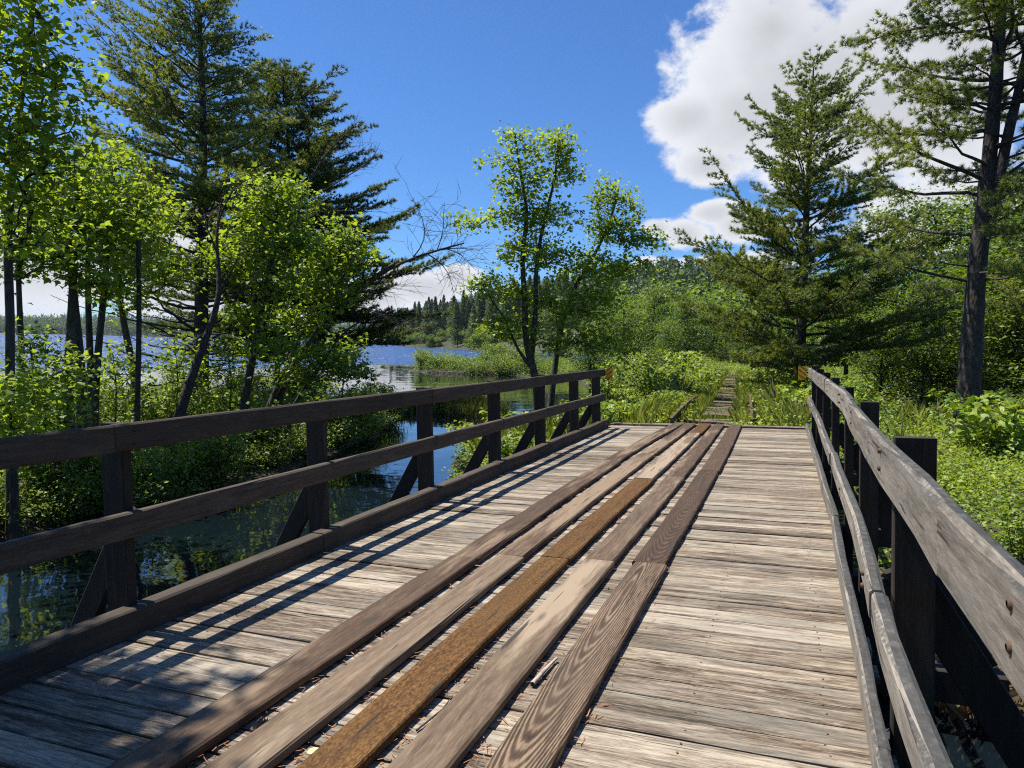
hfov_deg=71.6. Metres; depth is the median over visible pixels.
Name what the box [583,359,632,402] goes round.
shrub
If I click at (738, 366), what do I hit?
undergrowth
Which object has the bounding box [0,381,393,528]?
undergrowth
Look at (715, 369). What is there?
shrub
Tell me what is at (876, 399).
shrub
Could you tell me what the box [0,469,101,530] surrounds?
shrub
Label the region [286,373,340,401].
shrub
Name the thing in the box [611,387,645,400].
shrub
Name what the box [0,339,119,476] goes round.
maple sapling
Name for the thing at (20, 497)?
shrub
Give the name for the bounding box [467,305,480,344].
conifer tree
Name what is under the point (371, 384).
shrub
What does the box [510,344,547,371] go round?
shrub
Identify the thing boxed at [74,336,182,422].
maple sapling
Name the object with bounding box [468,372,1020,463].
grass
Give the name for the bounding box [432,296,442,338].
conifer tree
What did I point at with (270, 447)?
shrub
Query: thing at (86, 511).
shrub
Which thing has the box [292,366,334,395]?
shrub
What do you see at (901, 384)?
shrub
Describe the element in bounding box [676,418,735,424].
sleeper
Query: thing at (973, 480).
shrub
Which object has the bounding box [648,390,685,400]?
shrub
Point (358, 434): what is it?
shrub
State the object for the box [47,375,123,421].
shrub
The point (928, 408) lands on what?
shrub
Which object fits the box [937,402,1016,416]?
shrub
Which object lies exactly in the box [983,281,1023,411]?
broadleaf tree
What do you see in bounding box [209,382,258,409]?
shrub
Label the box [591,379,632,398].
shrub
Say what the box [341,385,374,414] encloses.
shrub
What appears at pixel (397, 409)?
shrub
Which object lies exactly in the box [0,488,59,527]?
shrub
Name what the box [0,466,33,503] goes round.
shrub
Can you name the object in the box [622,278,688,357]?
broadleaf tree
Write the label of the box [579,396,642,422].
shrub
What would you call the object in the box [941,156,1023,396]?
white pine
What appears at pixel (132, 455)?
shrub
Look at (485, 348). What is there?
shrub
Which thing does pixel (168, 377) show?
shrub
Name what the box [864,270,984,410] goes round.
broadleaf tree
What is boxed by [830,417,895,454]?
shrub
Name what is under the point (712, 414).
sleeper
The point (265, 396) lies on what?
shrub
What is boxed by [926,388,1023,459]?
shrub
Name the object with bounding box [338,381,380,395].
shrub
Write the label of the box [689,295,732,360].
broadleaf tree
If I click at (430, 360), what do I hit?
shrub
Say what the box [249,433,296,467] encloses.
shrub
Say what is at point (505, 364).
shrub
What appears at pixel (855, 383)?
shrub
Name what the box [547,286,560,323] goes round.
conifer tree
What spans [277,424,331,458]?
shrub
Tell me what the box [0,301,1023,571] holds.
ground
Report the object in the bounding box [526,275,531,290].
conifer tree
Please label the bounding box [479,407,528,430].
shrub
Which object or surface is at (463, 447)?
shrub
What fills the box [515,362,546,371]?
shrub
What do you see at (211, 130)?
white pine
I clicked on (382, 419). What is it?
shrub
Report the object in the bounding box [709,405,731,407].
sleeper
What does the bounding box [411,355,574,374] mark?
undergrowth
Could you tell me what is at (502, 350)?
shrub
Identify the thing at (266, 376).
shrub
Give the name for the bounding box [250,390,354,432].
shrub
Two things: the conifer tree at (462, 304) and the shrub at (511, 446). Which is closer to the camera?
the shrub at (511, 446)
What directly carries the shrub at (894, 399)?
on the ground at (34, 525)
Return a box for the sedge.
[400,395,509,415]
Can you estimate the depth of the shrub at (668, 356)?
39.19 m
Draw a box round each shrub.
[0,458,93,503]
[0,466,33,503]
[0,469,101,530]
[0,482,66,514]
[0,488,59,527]
[0,492,40,537]
[0,493,38,523]
[19,450,190,513]
[19,465,169,520]
[21,428,101,508]
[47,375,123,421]
[61,455,101,488]
[89,443,194,504]
[91,448,149,474]
[97,439,254,493]
[99,381,198,422]
[99,405,157,424]
[119,376,200,421]
[132,464,219,508]
[144,374,183,395]
[145,380,242,420]
[150,397,267,488]
[154,366,188,386]
[172,433,241,489]
[198,438,288,467]
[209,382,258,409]
[210,369,271,392]
[214,440,274,472]
[220,451,261,470]
[225,390,300,409]
[233,371,266,395]
[236,423,304,457]
[240,363,281,393]
[243,392,288,444]
[244,444,285,467]
[249,390,293,407]
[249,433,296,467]
[250,385,319,407]
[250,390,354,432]
[251,423,305,457]
[275,416,357,454]
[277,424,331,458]
[285,393,330,403]
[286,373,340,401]
[287,371,298,398]
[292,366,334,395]
[299,395,368,448]
[300,419,371,448]
[330,411,389,438]
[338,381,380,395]
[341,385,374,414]
[343,423,365,442]
[348,413,396,436]
[349,412,375,422]
[350,381,390,394]
[350,392,383,421]
[366,414,393,429]
[369,382,398,392]
[370,386,398,422]
[371,410,397,429]
[379,388,406,423]
[411,350,431,368]
[412,348,433,364]
[414,349,436,367]
[415,348,457,367]
[424,354,461,365]
[431,356,468,366]
[433,347,464,361]
[445,420,486,449]
[450,351,500,374]
[454,442,475,452]
[465,339,502,363]
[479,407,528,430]
[485,342,522,361]
[486,349,516,374]
[501,428,548,457]
[503,344,523,365]
[509,346,537,358]
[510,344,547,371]
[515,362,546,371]
[556,410,610,426]
[559,399,617,426]
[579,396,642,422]
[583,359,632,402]
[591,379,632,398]
[606,351,744,392]
[607,352,631,367]
[609,372,651,390]
[610,350,700,397]
[611,352,649,369]
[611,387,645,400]
[614,358,672,375]
[633,349,660,361]
[638,393,670,401]
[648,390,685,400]
[657,349,710,370]
[661,360,714,379]
[675,354,734,373]
[691,355,723,367]
[727,419,748,424]
[745,369,787,383]
[746,349,819,388]
[775,384,831,413]
[777,380,872,419]
[795,380,809,393]
[807,368,871,393]
[825,366,868,378]
[826,361,880,404]
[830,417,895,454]
[843,389,916,428]
[853,373,888,393]
[858,390,909,415]
[875,367,934,396]
[878,390,913,407]
[879,417,896,429]
[879,424,903,435]
[893,392,952,425]
[915,393,950,413]
[915,403,1022,432]
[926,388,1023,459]
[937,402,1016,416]
[950,469,997,490]
[960,487,1023,549]
[982,387,1023,411]
[990,499,1023,559]
[1001,521,1023,560]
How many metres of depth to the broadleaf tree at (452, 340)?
334.60 m
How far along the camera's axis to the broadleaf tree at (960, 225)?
34.14 m
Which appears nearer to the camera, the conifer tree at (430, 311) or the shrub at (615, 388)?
the shrub at (615, 388)
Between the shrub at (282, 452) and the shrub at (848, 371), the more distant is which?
the shrub at (848, 371)
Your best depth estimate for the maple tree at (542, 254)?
23.71 m
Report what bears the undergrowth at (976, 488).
on the ground at (34, 525)
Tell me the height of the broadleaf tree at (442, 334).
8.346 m
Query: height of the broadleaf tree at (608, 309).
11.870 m
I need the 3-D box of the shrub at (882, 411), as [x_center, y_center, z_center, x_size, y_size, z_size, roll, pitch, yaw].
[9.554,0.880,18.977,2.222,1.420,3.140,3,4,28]
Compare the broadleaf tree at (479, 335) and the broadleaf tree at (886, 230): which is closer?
the broadleaf tree at (886, 230)
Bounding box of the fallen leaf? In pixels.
[307,747,317,753]
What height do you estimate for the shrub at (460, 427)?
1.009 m
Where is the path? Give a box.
[682,373,757,424]
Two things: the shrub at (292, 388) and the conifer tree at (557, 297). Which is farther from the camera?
the conifer tree at (557, 297)
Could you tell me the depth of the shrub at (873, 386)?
36.23 m
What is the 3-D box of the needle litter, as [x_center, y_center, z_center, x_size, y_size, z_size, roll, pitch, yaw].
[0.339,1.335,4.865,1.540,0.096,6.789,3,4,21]
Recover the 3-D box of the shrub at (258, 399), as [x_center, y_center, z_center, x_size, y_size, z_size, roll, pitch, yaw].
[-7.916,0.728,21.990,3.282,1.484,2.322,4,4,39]
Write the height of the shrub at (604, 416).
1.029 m
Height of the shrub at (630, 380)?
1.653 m
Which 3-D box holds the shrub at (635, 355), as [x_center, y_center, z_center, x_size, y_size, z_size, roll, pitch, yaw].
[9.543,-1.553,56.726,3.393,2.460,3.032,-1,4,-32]
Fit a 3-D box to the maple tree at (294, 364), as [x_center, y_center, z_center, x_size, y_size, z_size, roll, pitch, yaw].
[-4.784,-1.307,18.021,3.733,6.643,3.110,1,3,0]
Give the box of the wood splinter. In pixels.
[530,657,557,686]
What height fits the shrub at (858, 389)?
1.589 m
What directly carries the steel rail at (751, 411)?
on the sleeper at (719, 406)
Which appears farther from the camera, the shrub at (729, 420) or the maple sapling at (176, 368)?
the maple sapling at (176, 368)
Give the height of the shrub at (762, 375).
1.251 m
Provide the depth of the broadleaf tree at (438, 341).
348.82 m
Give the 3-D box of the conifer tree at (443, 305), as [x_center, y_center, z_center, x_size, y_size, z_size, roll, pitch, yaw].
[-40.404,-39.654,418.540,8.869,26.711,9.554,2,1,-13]
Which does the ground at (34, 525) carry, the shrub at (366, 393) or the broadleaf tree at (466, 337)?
the broadleaf tree at (466, 337)
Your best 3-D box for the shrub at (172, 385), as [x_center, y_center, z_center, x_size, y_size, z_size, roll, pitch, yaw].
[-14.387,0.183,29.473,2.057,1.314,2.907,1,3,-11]
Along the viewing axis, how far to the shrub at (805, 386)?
26.99 m
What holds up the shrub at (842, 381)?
on the ground at (34, 525)
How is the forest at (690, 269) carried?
on the ground at (34, 525)
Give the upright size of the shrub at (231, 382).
3.024 m
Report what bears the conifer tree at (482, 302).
on the ground at (34, 525)
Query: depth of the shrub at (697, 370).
31.68 m
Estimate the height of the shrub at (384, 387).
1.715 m
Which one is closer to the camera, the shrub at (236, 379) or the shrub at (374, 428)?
the shrub at (374, 428)
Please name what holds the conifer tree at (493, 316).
on the ground at (34, 525)
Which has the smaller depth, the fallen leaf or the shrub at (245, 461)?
the fallen leaf
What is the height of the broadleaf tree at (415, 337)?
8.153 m
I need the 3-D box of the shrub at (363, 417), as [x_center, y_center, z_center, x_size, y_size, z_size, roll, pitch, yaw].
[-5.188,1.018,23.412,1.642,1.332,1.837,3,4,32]
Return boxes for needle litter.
[184,488,671,767]
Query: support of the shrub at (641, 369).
on the ground at (34, 525)
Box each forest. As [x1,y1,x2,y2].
[0,312,370,337]
[395,255,829,329]
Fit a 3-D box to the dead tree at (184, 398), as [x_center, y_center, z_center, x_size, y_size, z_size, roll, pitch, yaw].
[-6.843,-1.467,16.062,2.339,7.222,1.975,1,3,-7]
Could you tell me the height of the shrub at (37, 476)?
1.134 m
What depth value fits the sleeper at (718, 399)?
23.91 m
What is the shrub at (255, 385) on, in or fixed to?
on the ground at (34, 525)
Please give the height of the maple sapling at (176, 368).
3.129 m
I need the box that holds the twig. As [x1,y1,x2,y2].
[416,695,452,730]
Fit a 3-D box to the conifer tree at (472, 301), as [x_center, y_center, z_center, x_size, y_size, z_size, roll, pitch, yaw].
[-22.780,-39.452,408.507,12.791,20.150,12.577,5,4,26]
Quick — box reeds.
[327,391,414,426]
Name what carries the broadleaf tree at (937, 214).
on the ground at (34, 525)
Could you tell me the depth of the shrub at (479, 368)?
70.25 m
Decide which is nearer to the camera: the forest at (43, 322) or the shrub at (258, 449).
the shrub at (258, 449)
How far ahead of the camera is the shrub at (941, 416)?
18.32 m
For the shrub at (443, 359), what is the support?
on the ground at (34, 525)
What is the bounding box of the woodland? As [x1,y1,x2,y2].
[599,270,1005,367]
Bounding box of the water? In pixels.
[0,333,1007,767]
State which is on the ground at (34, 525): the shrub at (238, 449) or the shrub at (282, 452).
the shrub at (238, 449)
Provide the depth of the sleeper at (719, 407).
20.19 m
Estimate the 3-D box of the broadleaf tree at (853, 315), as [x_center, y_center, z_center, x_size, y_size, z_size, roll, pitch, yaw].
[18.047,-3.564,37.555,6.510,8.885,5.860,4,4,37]
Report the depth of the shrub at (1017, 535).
8.51 m
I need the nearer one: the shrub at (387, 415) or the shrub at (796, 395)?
the shrub at (796, 395)
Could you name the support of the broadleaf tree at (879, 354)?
on the ground at (34, 525)
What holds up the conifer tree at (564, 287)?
on the ground at (34, 525)
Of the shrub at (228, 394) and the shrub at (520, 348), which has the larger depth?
the shrub at (520, 348)
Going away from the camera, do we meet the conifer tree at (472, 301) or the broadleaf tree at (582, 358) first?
the broadleaf tree at (582, 358)
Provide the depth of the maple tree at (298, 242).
16.79 m
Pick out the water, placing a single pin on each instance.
(40, 599)
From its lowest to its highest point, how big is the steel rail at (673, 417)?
0.317 m
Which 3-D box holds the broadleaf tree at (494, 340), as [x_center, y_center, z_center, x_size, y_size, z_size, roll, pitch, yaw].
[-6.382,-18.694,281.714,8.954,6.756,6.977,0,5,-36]
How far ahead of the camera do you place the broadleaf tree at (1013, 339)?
27.78 m
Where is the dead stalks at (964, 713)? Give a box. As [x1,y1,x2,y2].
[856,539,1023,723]
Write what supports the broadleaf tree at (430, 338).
on the ground at (34, 525)
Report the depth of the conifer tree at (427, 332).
370.91 m
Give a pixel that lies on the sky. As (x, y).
(649, 84)
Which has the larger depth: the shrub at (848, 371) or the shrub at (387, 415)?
the shrub at (848, 371)
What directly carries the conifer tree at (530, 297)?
on the ground at (34, 525)
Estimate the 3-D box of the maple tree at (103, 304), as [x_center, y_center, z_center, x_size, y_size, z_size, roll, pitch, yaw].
[-8.691,-1.752,15.280,3.772,7.001,2.627,1,3,0]
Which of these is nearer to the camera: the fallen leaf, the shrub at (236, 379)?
the fallen leaf
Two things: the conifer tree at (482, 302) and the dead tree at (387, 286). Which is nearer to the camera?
the dead tree at (387, 286)
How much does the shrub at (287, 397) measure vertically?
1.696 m
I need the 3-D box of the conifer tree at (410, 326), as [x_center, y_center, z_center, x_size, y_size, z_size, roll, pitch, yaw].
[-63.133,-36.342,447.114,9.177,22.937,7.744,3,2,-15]
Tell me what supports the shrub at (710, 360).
on the ground at (34, 525)
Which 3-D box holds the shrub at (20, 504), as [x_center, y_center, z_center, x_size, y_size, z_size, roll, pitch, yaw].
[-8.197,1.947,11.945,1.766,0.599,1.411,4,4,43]
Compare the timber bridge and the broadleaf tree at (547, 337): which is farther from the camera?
the broadleaf tree at (547, 337)
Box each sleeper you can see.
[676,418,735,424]
[688,418,757,421]
[689,413,759,417]
[706,407,731,409]
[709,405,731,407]
[713,401,732,403]
[715,398,736,400]
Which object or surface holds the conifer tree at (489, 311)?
on the ground at (34, 525)
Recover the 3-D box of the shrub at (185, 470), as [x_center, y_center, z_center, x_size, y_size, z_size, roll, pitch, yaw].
[-6.845,1.553,14.445,3.236,1.463,2.290,0,4,-28]
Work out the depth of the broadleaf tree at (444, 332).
373.75 m
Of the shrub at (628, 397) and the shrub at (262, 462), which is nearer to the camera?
the shrub at (262, 462)
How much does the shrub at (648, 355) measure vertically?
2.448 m
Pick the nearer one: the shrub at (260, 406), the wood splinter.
the wood splinter
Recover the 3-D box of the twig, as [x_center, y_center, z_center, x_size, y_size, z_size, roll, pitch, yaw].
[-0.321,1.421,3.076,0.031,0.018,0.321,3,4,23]
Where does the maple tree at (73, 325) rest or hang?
on the ground at (34, 525)
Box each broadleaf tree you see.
[412,333,419,344]
[420,334,434,347]
[433,327,445,340]
[433,336,444,346]
[436,329,449,341]
[448,330,461,343]
[458,331,467,345]
[465,334,484,349]
[471,328,493,347]
[486,329,498,343]
[507,328,522,345]
[535,294,590,362]
[562,315,627,386]
[574,288,636,360]
[597,301,653,360]
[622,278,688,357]
[642,317,693,371]
[651,290,720,359]
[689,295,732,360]
[722,309,764,366]
[743,321,794,364]
[791,229,919,381]
[817,189,955,388]
[836,177,1015,389]
[841,303,918,396]
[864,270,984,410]
[893,195,1023,394]
[903,179,1023,404]
[906,186,1016,337]
[913,276,1023,413]
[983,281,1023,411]
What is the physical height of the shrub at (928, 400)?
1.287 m
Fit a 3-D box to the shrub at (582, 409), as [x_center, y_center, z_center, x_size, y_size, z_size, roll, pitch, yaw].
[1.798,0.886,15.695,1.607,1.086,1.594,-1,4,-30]
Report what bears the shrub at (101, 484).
on the ground at (34, 525)
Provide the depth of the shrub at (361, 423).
22.84 m
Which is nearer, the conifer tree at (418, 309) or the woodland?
the woodland
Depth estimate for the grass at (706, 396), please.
18.45 m
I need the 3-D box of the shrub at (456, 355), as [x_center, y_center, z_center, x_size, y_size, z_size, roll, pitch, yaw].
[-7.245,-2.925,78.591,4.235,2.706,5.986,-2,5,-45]
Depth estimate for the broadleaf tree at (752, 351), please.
47.81 m
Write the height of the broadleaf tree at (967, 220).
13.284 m
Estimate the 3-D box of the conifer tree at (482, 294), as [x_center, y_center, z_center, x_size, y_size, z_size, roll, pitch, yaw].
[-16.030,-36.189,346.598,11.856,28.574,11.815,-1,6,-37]
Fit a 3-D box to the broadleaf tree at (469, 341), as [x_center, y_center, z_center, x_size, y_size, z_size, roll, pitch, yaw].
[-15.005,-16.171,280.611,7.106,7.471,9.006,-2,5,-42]
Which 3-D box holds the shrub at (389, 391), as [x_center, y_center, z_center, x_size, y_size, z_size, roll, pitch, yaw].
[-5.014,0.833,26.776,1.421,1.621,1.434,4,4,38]
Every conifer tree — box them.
[407,309,416,339]
[414,301,422,332]
[417,318,435,344]
[421,302,435,340]
[422,297,430,321]
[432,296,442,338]
[435,317,445,331]
[439,295,448,331]
[445,295,462,330]
[448,301,465,346]
[459,289,467,330]
[463,299,471,328]
[464,298,474,325]
[467,290,485,326]
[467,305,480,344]
[474,299,482,327]
[475,296,486,328]
[482,301,495,341]
[483,288,498,332]
[487,306,500,340]
[495,281,500,308]
[497,292,511,340]
[503,286,521,332]
[506,286,515,321]
[519,291,537,328]
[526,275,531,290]
[528,284,550,330]
[542,276,551,313]
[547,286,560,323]
[562,271,568,295]
[562,280,575,306]
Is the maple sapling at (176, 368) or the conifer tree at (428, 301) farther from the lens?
the conifer tree at (428, 301)
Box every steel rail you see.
[669,392,701,423]
[748,395,754,424]
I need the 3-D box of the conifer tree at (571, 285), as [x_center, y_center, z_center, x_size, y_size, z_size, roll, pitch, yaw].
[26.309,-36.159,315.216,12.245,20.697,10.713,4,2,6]
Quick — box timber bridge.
[0,364,1023,767]
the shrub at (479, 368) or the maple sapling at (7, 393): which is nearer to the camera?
the maple sapling at (7, 393)
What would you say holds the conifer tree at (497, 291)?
on the ground at (34, 525)
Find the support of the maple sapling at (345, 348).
on the ground at (34, 525)
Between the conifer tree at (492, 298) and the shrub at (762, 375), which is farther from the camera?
the conifer tree at (492, 298)
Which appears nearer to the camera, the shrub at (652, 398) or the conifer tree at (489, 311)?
the shrub at (652, 398)
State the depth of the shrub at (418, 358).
76.06 m
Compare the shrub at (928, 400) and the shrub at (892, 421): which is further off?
the shrub at (928, 400)
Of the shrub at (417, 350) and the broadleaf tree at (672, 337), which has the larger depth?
the shrub at (417, 350)
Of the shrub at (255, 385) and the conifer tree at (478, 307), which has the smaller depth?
the shrub at (255, 385)
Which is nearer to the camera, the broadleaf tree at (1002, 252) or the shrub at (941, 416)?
the shrub at (941, 416)
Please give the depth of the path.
19.89 m
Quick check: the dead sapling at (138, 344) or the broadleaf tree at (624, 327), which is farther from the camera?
the broadleaf tree at (624, 327)
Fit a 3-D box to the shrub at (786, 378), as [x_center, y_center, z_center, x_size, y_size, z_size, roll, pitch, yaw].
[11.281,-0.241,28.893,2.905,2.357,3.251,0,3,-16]
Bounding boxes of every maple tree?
[0,0,144,540]
[0,160,124,470]
[1,135,164,470]
[51,135,194,459]
[79,177,216,421]
[187,160,346,448]
[247,208,400,459]
[441,120,679,421]
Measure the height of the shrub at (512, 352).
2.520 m
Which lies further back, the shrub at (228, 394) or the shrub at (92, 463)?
the shrub at (228, 394)
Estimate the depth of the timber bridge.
3.83 m
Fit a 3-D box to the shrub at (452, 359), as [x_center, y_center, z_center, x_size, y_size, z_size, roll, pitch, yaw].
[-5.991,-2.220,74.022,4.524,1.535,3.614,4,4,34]
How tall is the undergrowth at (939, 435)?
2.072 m
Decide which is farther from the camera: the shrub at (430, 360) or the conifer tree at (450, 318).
the conifer tree at (450, 318)
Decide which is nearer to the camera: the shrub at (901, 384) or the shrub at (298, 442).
the shrub at (298, 442)
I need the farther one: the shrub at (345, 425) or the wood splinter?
the shrub at (345, 425)
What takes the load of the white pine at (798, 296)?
on the ground at (34, 525)
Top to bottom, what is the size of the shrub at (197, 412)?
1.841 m
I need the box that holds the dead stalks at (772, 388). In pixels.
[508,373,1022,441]
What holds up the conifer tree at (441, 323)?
on the ground at (34, 525)
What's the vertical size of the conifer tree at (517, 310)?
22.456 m
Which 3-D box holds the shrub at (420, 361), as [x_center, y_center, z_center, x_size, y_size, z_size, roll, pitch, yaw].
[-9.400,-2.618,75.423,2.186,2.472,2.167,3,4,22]
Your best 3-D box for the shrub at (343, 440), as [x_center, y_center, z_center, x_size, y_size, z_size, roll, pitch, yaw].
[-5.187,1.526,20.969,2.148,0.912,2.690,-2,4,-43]
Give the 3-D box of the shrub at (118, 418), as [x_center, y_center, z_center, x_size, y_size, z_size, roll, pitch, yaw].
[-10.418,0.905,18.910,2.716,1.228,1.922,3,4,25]
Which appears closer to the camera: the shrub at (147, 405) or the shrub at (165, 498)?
the shrub at (165, 498)
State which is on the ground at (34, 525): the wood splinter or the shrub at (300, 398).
the shrub at (300, 398)
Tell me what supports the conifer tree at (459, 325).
on the ground at (34, 525)
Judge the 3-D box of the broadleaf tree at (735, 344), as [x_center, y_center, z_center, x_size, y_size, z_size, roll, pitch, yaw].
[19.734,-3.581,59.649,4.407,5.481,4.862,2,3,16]
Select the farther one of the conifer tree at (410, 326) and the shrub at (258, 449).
the conifer tree at (410, 326)
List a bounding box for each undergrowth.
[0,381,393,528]
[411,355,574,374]
[441,376,1023,509]
[515,357,1016,413]
[672,414,1023,570]
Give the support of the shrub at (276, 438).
on the ground at (34, 525)
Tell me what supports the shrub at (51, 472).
on the ground at (34, 525)
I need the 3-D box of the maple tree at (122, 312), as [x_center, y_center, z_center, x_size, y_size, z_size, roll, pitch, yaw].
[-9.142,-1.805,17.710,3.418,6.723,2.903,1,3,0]
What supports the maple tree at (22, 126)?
on the ground at (34, 525)
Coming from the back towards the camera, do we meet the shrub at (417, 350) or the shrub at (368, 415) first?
the shrub at (417, 350)
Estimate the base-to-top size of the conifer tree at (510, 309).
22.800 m
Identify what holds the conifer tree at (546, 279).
on the ground at (34, 525)
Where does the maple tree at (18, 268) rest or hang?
on the ground at (34, 525)
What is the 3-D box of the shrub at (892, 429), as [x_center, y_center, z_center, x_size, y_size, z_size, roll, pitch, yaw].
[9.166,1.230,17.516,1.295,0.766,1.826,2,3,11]
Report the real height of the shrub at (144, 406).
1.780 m
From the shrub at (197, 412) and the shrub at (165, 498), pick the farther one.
the shrub at (197, 412)
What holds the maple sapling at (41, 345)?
on the ground at (34, 525)
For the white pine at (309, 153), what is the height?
14.828 m
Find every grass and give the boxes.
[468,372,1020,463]
[617,368,805,426]
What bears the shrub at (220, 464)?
on the ground at (34, 525)
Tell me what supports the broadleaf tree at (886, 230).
on the ground at (34, 525)
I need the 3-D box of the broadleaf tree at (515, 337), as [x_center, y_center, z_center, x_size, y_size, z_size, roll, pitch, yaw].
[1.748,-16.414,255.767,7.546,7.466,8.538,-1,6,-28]
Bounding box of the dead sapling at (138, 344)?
[134,240,141,471]
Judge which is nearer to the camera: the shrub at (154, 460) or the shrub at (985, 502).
the shrub at (985, 502)
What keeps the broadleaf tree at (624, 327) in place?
on the ground at (34, 525)
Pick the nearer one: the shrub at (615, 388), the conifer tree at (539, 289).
the shrub at (615, 388)
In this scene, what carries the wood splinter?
on the timber bridge
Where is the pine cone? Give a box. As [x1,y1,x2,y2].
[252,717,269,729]
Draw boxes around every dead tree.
[152,161,256,466]
[266,159,506,406]
[275,110,393,380]
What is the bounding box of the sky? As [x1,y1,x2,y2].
[0,0,1023,324]
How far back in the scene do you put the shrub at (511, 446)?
15.07 m
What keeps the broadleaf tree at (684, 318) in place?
on the ground at (34, 525)
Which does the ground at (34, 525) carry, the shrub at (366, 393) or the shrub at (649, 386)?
the shrub at (649, 386)
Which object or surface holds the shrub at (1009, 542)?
on the ground at (34, 525)
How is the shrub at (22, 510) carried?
on the ground at (34, 525)
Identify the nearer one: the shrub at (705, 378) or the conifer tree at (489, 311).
the shrub at (705, 378)
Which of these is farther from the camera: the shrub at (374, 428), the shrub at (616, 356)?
the shrub at (616, 356)
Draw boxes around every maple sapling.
[0,303,89,480]
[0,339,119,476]
[0,351,87,539]
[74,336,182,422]
[127,326,217,417]
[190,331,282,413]
[306,323,385,449]
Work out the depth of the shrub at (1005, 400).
21.08 m
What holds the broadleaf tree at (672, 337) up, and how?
on the ground at (34, 525)
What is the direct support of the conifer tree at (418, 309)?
on the ground at (34, 525)
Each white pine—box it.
[20,0,319,411]
[142,55,454,397]
[662,38,965,389]
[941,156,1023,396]
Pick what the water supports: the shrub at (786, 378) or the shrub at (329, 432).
the shrub at (329, 432)
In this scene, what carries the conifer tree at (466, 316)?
on the ground at (34, 525)
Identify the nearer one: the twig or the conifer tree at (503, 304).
the twig
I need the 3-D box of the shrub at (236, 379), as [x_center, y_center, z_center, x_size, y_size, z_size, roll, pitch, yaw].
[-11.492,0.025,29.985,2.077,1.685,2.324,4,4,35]
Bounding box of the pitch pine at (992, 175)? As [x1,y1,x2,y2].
[829,0,1023,443]

